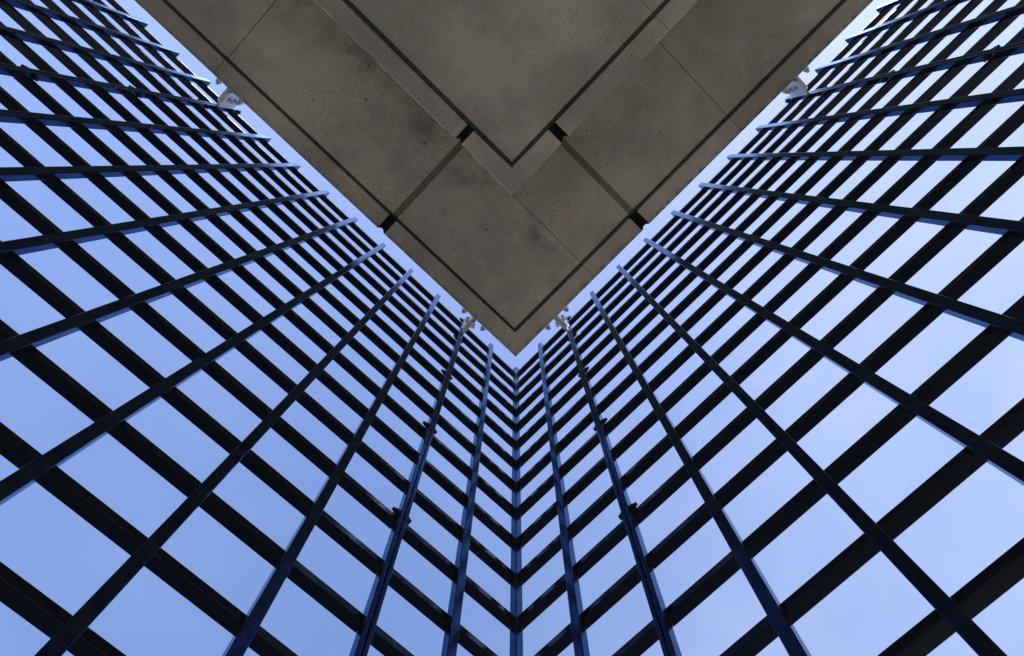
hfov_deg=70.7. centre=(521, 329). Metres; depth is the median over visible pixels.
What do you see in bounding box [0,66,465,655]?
lattice panel
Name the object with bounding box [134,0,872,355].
concrete building
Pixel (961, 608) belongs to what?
lattice panel
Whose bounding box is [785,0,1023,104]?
lattice panel
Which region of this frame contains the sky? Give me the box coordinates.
[0,0,1023,655]
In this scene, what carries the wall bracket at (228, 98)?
attached to the concrete building
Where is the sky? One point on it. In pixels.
(43, 541)
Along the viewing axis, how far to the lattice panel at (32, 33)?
7.19 m
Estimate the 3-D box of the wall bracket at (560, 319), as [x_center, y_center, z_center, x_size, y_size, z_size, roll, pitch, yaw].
[0.513,-0.129,9.458,0.254,0.485,0.460,43,-81,-9]
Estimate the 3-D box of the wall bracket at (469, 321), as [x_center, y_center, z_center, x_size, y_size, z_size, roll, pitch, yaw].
[-0.672,-0.107,9.454,0.460,0.485,0.258,43,-81,-9]
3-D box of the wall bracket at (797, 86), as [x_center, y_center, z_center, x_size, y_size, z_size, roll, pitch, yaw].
[3.338,-2.963,8.814,0.254,0.485,0.460,43,-81,-9]
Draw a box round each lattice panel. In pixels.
[0,0,240,115]
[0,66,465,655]
[356,325,673,655]
[565,44,1023,655]
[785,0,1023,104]
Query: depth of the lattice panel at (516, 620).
5.19 m
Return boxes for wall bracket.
[214,75,243,108]
[461,308,487,333]
[543,305,568,331]
[782,64,809,97]

